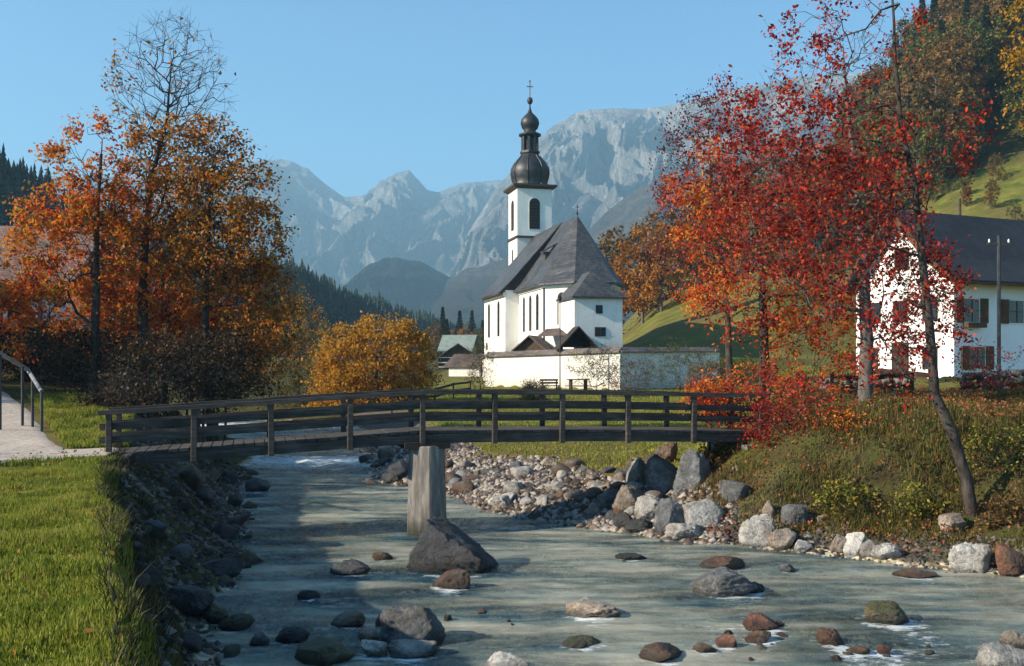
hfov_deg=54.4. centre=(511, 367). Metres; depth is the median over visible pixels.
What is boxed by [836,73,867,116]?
brown tree
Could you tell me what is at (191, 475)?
stone
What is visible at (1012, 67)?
broadleaf tree
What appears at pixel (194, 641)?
stone
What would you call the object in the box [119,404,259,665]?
gravel
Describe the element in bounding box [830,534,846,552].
boulder
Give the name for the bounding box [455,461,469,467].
stone
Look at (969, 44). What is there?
brown tree
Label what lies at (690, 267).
olive tree
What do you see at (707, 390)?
red shrub
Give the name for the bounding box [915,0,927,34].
spruce tree
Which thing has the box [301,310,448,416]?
golden tree
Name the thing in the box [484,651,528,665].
boulder
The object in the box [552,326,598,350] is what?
gate shelter
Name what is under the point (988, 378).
red shrub
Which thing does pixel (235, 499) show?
stone
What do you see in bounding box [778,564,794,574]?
boulder
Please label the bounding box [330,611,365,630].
boulder
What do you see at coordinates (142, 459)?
stone
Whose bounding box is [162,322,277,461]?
shrub
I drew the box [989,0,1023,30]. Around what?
brown tree
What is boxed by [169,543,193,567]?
boulder
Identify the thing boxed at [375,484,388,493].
stone
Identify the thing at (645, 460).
stone
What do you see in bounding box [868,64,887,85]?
brown tree
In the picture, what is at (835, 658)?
stone
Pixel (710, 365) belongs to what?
shrub
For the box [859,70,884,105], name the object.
brown tree
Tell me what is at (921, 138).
olive tree
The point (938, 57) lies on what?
brown tree
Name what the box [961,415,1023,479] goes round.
bank shrub
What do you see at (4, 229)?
wooden house
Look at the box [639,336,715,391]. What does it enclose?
shrub
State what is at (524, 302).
window
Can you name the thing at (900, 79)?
olive tree
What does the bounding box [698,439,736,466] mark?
bank shrub
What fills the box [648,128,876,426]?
red leaved tree
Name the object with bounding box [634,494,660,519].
boulder
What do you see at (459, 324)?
spruce tree
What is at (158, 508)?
stone
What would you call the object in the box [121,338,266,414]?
shrub
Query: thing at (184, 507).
stone
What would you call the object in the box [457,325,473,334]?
orange tree
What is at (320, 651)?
boulder
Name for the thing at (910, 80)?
spruce tree
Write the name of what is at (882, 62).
brown tree
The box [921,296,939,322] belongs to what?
window
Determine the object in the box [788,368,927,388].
wooden fence
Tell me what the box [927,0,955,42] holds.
brown tree
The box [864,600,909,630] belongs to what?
boulder
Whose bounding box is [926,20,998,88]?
olive tree
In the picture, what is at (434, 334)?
brown tree
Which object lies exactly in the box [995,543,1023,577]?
boulder
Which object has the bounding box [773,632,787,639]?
stone
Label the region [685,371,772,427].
red shrub
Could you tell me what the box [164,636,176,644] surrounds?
stone
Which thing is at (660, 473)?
boulder
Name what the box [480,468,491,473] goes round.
stone
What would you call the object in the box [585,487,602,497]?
stone
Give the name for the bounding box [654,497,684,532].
boulder
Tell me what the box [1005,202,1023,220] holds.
hill shrub
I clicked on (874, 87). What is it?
spruce tree
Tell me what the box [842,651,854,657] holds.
stone
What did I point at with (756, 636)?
boulder
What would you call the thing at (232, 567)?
boulder
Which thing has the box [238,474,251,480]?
stone
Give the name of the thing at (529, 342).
shed
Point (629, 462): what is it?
stone
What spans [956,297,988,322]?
window
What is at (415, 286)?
hill
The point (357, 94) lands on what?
sky
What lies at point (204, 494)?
stone
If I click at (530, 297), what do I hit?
window
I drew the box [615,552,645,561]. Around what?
boulder
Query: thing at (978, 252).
farmhouse
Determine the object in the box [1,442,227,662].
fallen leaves
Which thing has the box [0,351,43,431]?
handrail
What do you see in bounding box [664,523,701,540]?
boulder
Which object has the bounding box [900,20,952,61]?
olive tree
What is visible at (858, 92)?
brown tree
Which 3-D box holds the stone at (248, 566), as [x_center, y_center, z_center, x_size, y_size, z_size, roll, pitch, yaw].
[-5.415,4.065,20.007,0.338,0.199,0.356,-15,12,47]
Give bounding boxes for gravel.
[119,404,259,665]
[194,503,1023,665]
[362,425,743,552]
[706,514,1023,589]
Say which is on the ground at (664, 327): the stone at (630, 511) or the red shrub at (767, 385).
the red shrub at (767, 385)
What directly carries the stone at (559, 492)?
on the gravel at (456, 453)
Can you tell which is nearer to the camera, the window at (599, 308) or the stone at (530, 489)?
the stone at (530, 489)
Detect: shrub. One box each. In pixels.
[0,314,101,382]
[0,316,20,380]
[0,334,62,374]
[2,346,110,385]
[27,317,163,400]
[62,357,173,427]
[63,298,189,378]
[81,319,234,416]
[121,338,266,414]
[145,317,280,463]
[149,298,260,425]
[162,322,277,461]
[238,280,319,397]
[254,358,325,408]
[269,294,330,394]
[461,338,500,388]
[515,374,552,400]
[563,340,631,389]
[602,346,657,396]
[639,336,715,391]
[677,369,746,456]
[682,353,737,391]
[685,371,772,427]
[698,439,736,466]
[723,351,811,425]
[728,384,839,450]
[748,363,858,426]
[798,390,881,441]
[806,472,882,524]
[873,379,927,398]
[881,474,953,525]
[927,187,937,202]
[938,176,953,194]
[945,335,1023,391]
[956,176,969,194]
[959,184,972,205]
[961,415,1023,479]
[972,484,1023,532]
[981,178,1001,208]
[985,152,1008,179]
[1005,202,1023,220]
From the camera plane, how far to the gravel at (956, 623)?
18.77 m
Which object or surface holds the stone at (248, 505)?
on the ground at (664, 327)
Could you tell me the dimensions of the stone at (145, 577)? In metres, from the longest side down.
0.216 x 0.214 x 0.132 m
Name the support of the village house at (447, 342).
on the ground at (664, 327)
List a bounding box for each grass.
[0,390,139,466]
[0,462,162,665]
[82,429,189,665]
[305,365,877,473]
[690,382,1023,548]
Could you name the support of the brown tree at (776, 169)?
on the ground at (664, 327)
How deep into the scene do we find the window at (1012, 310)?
51.61 m
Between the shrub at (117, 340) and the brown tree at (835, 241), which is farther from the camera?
the brown tree at (835, 241)
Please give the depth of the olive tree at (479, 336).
269.15 m
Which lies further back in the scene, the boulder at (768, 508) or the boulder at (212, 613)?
the boulder at (768, 508)
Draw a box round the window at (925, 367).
[921,345,939,370]
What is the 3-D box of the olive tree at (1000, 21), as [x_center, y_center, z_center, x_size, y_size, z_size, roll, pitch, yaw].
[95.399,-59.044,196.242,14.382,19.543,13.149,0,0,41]
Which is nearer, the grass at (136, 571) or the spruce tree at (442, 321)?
the grass at (136, 571)
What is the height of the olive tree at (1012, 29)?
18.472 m
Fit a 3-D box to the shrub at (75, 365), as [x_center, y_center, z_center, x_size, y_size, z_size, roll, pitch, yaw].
[-14.950,-0.093,36.023,5.022,3.488,4.113,0,0,0]
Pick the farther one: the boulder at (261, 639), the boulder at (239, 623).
the boulder at (239, 623)
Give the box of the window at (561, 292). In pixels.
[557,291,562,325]
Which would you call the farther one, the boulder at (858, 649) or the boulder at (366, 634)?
the boulder at (366, 634)
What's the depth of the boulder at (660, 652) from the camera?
13.62 m
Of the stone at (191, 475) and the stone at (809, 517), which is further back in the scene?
the stone at (191, 475)
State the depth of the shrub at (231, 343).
35.94 m
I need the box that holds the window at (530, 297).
[529,294,531,331]
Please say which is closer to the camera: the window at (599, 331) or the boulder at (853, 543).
the boulder at (853, 543)
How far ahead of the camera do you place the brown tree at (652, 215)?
168.51 m
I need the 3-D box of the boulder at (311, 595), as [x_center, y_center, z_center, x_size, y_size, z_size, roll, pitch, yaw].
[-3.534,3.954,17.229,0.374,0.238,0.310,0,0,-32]
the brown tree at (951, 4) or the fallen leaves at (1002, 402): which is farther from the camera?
the brown tree at (951, 4)
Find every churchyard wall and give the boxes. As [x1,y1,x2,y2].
[480,354,485,384]
[485,347,621,389]
[618,347,720,389]
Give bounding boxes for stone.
[121,452,149,466]
[131,540,142,548]
[133,532,141,541]
[136,573,150,589]
[141,520,168,540]
[141,525,152,533]
[144,613,156,622]
[149,487,159,493]
[154,505,161,513]
[156,635,166,646]
[158,528,168,540]
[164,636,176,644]
[167,485,180,496]
[170,473,178,479]
[175,464,203,489]
[177,502,190,512]
[181,629,202,652]
[188,542,196,547]
[192,487,213,502]
[205,634,223,640]
[206,470,220,480]
[210,523,237,539]
[216,490,225,498]
[217,575,230,580]
[220,643,240,657]
[221,578,235,587]
[222,471,238,483]
[222,475,230,483]
[226,513,250,524]
[227,492,243,506]
[231,524,240,532]
[235,552,262,566]
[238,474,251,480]
[241,534,251,542]
[242,501,257,510]
[242,562,251,573]
[246,469,258,477]
[246,517,254,523]
[247,622,261,631]
[252,648,265,652]
[358,454,371,462]
[366,478,383,488]
[370,463,379,467]
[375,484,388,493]
[378,457,392,465]
[444,614,451,620]
[445,460,453,468]
[445,472,461,482]
[448,477,460,486]
[451,480,474,493]
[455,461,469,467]
[456,470,466,475]
[461,475,481,480]
[476,607,486,614]
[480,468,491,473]
[488,492,513,504]
[503,481,523,492]
[508,460,522,470]
[510,466,532,477]
[520,496,531,505]
[524,482,534,487]
[525,486,534,492]
[535,494,549,505]
[545,481,566,490]
[551,463,570,474]
[555,489,565,497]
[556,470,568,478]
[560,458,586,466]
[562,511,572,519]
[567,490,582,496]
[572,491,587,501]
[574,503,585,508]
[580,466,594,471]
[582,513,593,516]
[583,505,600,513]
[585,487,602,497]
[586,480,606,488]
[588,474,598,479]
[590,480,604,488]
[600,466,615,472]
[600,508,609,513]
[605,510,616,519]
[609,481,625,490]
[613,469,626,476]
[613,507,623,513]
[624,506,634,515]
[626,458,634,466]
[626,482,644,487]
[643,455,653,463]
[644,490,662,498]
[723,630,733,635]
[754,645,768,653]
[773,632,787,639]
[806,514,814,522]
[815,528,822,533]
[817,515,825,521]
[831,655,841,663]
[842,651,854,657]
[882,654,891,659]
[924,650,934,655]
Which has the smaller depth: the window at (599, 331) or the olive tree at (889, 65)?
the window at (599, 331)
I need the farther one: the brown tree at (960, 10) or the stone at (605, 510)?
the brown tree at (960, 10)
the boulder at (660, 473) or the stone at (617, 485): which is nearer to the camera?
the boulder at (660, 473)
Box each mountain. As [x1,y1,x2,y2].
[51,159,502,288]
[448,70,869,277]
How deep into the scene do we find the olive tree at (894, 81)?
200.83 m
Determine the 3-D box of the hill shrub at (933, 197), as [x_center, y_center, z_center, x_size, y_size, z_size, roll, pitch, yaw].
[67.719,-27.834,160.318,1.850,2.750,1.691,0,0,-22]
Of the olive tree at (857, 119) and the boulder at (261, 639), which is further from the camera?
the olive tree at (857, 119)
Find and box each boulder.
[133,560,163,590]
[165,584,215,616]
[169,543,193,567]
[199,602,227,625]
[203,558,245,577]
[218,613,254,634]
[245,478,270,494]
[249,631,270,649]
[275,626,309,645]
[294,636,355,665]
[297,590,320,603]
[330,559,369,576]
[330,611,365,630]
[357,628,380,641]
[359,447,376,452]
[360,639,387,656]
[372,552,392,562]
[375,614,380,628]
[377,446,395,458]
[379,604,445,657]
[382,461,408,483]
[387,639,438,659]
[406,517,498,586]
[432,568,470,595]
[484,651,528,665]
[490,495,510,507]
[561,635,600,648]
[565,601,620,617]
[577,597,591,600]
[597,489,617,506]
[610,472,624,480]
[612,485,643,510]
[612,512,632,527]
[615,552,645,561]
[625,519,652,532]
[626,457,644,482]
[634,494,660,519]
[638,642,682,663]
[644,454,677,492]
[654,442,677,461]
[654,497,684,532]
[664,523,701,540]
[673,448,709,494]
[682,498,724,527]
[690,566,757,606]
[692,642,716,654]
[699,556,744,571]
[715,634,737,651]
[719,480,749,501]
[738,514,775,547]
[742,612,779,631]
[744,630,770,647]
[745,582,764,594]
[762,500,774,516]
[767,528,795,550]
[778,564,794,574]
[781,504,807,526]
[794,539,813,552]
[815,627,844,651]
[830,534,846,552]
[843,532,865,557]
[846,645,869,655]
[859,539,875,557]
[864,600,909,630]
[871,543,901,559]
[876,644,891,654]
[891,569,937,579]
[938,512,967,531]
[947,542,991,573]
[974,640,1023,665]
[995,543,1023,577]
[999,630,1023,648]
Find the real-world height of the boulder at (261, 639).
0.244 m
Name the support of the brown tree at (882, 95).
on the ground at (664, 327)
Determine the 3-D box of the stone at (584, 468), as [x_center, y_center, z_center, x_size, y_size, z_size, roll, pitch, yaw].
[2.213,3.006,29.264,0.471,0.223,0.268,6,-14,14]
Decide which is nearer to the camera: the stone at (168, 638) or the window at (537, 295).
the stone at (168, 638)
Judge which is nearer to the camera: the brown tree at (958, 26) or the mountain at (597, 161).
the brown tree at (958, 26)
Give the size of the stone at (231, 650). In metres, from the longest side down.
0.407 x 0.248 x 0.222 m
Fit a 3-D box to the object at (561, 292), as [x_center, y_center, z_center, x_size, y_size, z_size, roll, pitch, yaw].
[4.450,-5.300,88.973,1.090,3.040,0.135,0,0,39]
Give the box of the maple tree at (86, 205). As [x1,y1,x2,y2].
[0,104,173,393]
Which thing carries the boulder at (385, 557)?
on the river water
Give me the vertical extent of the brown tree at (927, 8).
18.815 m
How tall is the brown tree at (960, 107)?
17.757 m
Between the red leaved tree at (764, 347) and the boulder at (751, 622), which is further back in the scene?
the red leaved tree at (764, 347)
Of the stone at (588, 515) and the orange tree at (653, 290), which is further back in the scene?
the orange tree at (653, 290)
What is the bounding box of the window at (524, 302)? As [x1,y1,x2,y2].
[522,296,525,332]
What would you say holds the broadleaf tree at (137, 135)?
on the ground at (664, 327)
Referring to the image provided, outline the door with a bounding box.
[891,342,908,370]
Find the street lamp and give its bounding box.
[558,294,561,389]
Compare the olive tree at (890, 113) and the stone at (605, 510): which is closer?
the stone at (605, 510)
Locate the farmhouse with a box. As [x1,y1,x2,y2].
[835,210,1023,377]
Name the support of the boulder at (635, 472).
on the ground at (664, 327)
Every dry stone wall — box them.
[819,378,914,391]
[960,369,1023,391]
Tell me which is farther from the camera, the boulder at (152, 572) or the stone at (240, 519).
the stone at (240, 519)
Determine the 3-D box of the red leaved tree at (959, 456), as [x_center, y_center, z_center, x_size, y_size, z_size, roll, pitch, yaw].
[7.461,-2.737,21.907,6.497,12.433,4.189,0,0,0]
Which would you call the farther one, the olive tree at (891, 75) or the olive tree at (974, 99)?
the olive tree at (891, 75)
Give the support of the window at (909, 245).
in the farmhouse
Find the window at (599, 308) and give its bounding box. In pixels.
[596,305,602,313]
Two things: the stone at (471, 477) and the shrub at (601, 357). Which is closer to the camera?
the stone at (471, 477)
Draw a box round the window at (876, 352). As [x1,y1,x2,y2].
[873,346,879,369]
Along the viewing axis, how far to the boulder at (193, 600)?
15.40 m
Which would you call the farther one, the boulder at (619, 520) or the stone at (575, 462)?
the stone at (575, 462)
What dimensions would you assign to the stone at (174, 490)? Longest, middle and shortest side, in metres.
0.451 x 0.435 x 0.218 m
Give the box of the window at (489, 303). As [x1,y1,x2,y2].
[488,303,489,337]
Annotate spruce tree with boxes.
[293,312,306,357]
[306,306,318,357]
[436,307,445,356]
[440,319,450,353]
[454,310,464,334]
[467,310,475,334]
[479,320,483,353]
[863,82,879,137]
[888,78,930,201]
[897,52,903,73]
[912,33,917,52]
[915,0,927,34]
[924,0,940,42]
[935,19,946,43]
[962,0,973,27]
[979,4,1007,104]
[980,17,1002,111]
[996,27,1021,98]
[997,0,1023,94]
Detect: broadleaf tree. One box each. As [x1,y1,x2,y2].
[41,240,289,403]
[90,7,249,392]
[149,107,317,463]
[985,0,1023,135]
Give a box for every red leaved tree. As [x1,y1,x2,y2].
[642,74,761,426]
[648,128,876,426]
[668,0,987,403]
[702,0,1001,516]
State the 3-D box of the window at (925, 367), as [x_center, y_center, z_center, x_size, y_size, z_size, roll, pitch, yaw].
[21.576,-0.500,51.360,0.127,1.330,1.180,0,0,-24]
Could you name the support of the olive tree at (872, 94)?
on the ground at (664, 327)
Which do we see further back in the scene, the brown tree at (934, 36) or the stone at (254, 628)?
the brown tree at (934, 36)
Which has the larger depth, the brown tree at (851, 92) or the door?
the brown tree at (851, 92)
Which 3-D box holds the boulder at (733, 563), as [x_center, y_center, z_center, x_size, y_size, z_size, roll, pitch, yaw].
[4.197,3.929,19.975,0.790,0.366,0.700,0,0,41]
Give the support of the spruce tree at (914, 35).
on the ground at (664, 327)
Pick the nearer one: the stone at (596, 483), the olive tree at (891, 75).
the stone at (596, 483)
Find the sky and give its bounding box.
[0,0,930,196]
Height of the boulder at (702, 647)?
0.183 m
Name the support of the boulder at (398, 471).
on the ground at (664, 327)
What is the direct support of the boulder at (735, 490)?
on the ground at (664, 327)
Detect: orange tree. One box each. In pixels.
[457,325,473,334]
[608,217,674,324]
[632,217,689,312]
[676,207,717,286]
[785,195,823,247]
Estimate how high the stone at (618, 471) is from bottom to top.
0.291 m
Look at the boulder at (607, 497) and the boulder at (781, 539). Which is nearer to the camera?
the boulder at (781, 539)
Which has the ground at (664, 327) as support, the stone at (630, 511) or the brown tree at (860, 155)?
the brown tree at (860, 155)
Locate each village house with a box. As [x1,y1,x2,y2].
[435,343,472,369]
[437,335,480,353]
[444,354,483,376]
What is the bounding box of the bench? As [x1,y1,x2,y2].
[540,379,559,389]
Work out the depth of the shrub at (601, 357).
73.81 m
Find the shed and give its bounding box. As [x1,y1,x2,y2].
[511,335,552,350]
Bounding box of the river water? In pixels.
[201,421,1023,665]
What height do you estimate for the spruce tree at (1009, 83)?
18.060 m
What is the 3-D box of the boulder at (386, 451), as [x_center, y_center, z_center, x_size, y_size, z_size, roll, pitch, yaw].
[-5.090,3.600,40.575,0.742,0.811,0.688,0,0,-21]
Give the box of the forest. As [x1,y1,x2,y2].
[0,142,477,357]
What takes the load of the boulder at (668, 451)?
on the ground at (664, 327)
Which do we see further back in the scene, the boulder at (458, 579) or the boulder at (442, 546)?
the boulder at (442, 546)
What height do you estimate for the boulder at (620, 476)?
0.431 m
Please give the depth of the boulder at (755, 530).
22.19 m
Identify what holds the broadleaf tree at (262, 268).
on the ground at (664, 327)
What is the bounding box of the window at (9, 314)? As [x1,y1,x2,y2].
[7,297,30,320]
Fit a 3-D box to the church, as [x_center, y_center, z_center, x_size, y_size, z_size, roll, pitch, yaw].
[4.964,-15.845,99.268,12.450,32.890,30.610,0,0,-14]
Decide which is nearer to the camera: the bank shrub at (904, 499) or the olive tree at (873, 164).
the bank shrub at (904, 499)
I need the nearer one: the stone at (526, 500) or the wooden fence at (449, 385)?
the stone at (526, 500)
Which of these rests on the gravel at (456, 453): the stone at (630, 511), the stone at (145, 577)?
the stone at (630, 511)
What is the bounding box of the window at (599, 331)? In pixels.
[595,327,605,335]
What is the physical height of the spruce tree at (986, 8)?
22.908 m
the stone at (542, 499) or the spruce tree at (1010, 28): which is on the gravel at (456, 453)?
the stone at (542, 499)
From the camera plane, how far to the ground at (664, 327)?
23.08 m
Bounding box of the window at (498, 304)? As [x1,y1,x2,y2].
[497,300,499,336]
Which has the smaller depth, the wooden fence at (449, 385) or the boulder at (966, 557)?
the boulder at (966, 557)
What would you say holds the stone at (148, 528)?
on the ground at (664, 327)
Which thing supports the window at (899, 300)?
in the farmhouse
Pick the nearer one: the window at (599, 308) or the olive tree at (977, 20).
the window at (599, 308)
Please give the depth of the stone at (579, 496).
26.91 m
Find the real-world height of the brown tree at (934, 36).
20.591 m
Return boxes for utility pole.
[959,198,960,214]
[987,235,1010,379]
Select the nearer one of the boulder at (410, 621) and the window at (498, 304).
the boulder at (410, 621)
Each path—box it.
[0,392,68,453]
[0,449,62,464]
[52,448,117,456]
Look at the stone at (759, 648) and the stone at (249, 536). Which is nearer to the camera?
the stone at (759, 648)
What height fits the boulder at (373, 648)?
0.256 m
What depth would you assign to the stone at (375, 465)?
39.46 m
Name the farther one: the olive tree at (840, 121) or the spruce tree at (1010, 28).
the olive tree at (840, 121)
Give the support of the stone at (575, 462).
on the gravel at (456, 453)
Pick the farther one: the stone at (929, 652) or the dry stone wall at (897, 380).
the dry stone wall at (897, 380)
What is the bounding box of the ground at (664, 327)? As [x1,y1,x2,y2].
[0,93,1023,665]
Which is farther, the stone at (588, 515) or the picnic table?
the picnic table
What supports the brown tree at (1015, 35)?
on the ground at (664, 327)
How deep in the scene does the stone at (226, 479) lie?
33.47 m
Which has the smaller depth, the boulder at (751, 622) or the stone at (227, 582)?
the boulder at (751, 622)
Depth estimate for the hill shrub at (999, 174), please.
157.12 m
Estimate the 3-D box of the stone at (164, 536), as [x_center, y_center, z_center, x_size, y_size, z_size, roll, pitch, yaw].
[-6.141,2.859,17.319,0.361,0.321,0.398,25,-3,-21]
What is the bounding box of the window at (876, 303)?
[871,301,882,324]
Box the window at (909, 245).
[894,245,910,271]
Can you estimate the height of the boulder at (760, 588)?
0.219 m
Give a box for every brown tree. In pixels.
[424,320,442,356]
[596,225,651,333]
[624,209,684,307]
[687,160,749,281]
[742,128,826,261]
[822,181,853,247]
[834,116,864,166]
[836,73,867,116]
[837,131,863,171]
[851,85,880,121]
[852,71,882,102]
[856,141,873,206]
[857,81,904,145]
[858,56,886,83]
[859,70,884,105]
[865,113,897,182]
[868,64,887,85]
[879,151,919,208]
[880,66,961,185]
[887,33,909,73]
[888,43,948,101]
[890,59,990,183]
[891,35,925,65]
[894,92,953,186]
[899,4,929,51]
[916,81,977,178]
[919,41,971,72]
[923,38,994,131]
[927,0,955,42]
[929,26,966,50]
[929,59,982,132]
[932,27,992,109]
[934,0,957,41]
[942,0,985,33]
[946,0,977,23]
[950,0,988,26]
[950,23,971,40]
[969,0,995,24]
[975,28,1010,109]
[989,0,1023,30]
[990,23,1021,102]
[990,27,1022,98]
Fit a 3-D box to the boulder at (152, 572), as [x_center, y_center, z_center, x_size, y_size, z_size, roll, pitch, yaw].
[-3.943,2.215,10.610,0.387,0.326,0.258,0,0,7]
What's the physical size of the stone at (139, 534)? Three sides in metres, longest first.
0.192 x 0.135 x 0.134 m
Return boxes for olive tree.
[313,322,335,351]
[472,327,483,353]
[654,209,707,292]
[714,158,794,274]
[787,145,863,260]
[829,88,869,158]
[834,106,860,147]
[834,172,870,229]
[852,98,876,146]
[854,112,867,152]
[858,106,926,205]
[859,127,905,212]
[864,71,895,135]
[883,45,909,71]
[883,62,920,101]
[884,53,917,89]
[886,13,928,58]
[886,90,955,192]
[886,113,951,206]
[889,49,927,98]
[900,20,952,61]
[920,14,970,50]
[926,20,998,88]
[941,88,989,166]
[963,15,978,28]
[971,14,1023,109]
[971,29,1016,106]
[972,10,997,31]
[975,38,1012,111]
[991,0,1023,88]
[994,9,1023,91]
[995,41,1023,136]
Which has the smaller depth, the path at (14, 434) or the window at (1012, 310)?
the path at (14, 434)
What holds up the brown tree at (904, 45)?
on the ground at (664, 327)
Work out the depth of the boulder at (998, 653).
13.14 m
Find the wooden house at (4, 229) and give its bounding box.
[0,226,129,372]
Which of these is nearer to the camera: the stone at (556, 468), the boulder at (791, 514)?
the boulder at (791, 514)
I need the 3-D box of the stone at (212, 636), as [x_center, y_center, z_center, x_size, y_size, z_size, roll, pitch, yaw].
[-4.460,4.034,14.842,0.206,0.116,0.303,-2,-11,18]
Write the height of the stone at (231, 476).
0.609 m
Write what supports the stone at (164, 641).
on the ground at (664, 327)
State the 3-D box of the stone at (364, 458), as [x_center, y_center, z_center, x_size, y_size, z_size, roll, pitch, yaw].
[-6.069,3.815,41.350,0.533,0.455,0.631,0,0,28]
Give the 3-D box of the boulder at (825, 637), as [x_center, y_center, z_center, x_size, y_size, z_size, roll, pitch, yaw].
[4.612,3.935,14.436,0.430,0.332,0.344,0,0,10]
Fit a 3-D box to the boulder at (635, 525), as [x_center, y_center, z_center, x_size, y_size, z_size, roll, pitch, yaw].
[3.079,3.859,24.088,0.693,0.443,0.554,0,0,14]
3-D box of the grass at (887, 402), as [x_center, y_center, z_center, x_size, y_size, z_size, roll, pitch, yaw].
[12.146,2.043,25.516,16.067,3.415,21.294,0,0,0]
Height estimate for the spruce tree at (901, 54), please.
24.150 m
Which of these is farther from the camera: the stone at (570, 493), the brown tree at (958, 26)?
the brown tree at (958, 26)
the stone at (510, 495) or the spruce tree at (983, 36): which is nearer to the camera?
the stone at (510, 495)
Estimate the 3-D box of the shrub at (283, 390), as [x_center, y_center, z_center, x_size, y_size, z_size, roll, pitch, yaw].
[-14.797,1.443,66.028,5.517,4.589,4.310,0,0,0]
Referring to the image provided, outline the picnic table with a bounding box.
[565,379,587,389]
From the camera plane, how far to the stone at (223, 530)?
22.93 m
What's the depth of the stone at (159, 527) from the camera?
16.50 m
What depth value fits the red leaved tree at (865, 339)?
27.34 m
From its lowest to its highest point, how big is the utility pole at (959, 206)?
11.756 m
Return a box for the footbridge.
[98,389,768,552]
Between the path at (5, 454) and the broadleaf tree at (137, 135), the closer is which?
the path at (5, 454)
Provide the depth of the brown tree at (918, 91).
166.19 m
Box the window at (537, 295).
[536,293,538,330]
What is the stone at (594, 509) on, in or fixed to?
on the gravel at (456, 453)
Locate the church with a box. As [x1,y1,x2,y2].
[478,80,626,353]
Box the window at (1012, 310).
[1001,299,1023,324]
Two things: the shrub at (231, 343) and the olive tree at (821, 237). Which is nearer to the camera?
the shrub at (231, 343)
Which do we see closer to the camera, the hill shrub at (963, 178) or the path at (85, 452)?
the path at (85, 452)
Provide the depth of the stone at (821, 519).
22.77 m
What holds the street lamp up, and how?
on the ground at (664, 327)
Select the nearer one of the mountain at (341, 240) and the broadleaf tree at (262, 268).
the broadleaf tree at (262, 268)
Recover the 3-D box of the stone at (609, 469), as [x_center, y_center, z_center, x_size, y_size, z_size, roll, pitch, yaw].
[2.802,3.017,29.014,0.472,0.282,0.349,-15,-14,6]
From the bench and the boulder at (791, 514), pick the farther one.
the bench
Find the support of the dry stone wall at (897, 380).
on the ground at (664, 327)
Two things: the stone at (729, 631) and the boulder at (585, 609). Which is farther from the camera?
the boulder at (585, 609)
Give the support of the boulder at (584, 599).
in the river water
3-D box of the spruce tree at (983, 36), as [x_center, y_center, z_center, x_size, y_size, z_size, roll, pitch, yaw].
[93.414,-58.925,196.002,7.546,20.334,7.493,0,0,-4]
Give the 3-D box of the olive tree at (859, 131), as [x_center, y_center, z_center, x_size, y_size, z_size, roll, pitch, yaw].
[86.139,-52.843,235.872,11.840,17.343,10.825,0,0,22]
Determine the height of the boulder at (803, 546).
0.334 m
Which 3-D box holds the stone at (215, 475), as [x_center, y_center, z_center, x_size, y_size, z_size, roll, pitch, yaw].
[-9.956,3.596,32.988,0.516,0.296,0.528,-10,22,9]
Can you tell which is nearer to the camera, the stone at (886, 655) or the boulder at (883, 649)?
the stone at (886, 655)
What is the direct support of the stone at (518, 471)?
on the gravel at (456, 453)
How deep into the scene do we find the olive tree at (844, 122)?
257.36 m
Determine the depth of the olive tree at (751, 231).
149.60 m
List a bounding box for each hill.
[2,199,432,357]
[336,257,449,316]
[428,124,841,331]
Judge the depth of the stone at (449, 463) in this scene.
34.41 m
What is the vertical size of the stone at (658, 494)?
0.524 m
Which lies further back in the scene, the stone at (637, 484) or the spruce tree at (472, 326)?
the spruce tree at (472, 326)
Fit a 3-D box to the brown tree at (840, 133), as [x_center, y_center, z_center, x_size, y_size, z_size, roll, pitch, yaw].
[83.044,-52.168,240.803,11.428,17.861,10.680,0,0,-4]
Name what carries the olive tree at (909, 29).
on the ground at (664, 327)
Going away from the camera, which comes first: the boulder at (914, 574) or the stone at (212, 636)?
the stone at (212, 636)
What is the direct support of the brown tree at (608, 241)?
on the ground at (664, 327)
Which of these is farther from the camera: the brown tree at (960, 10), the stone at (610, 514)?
the brown tree at (960, 10)
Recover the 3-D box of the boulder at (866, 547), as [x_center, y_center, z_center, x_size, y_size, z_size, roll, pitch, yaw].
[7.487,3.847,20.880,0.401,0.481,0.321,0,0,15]
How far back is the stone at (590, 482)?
27.81 m
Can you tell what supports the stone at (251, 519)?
on the ground at (664, 327)
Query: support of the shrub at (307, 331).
on the ground at (664, 327)
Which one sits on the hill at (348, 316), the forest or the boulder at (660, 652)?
the forest
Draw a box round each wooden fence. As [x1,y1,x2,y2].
[391,381,470,412]
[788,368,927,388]
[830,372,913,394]
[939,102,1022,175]
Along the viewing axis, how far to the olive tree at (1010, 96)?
168.92 m
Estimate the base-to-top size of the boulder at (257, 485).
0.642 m
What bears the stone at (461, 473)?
on the gravel at (456, 453)
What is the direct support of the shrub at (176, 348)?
on the ground at (664, 327)
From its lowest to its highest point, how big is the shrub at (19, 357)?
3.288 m
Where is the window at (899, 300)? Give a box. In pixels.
[892,299,908,323]
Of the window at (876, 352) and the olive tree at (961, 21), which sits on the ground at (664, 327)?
the olive tree at (961, 21)
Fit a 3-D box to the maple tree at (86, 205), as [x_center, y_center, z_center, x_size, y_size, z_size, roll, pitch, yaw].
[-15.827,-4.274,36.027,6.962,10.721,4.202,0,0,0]
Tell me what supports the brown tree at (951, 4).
on the ground at (664, 327)
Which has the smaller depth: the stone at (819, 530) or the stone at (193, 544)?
the stone at (193, 544)
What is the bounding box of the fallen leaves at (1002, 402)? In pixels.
[686,384,1023,563]
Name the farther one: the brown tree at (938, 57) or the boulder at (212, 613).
the brown tree at (938, 57)
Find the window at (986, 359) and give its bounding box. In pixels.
[961,345,993,369]

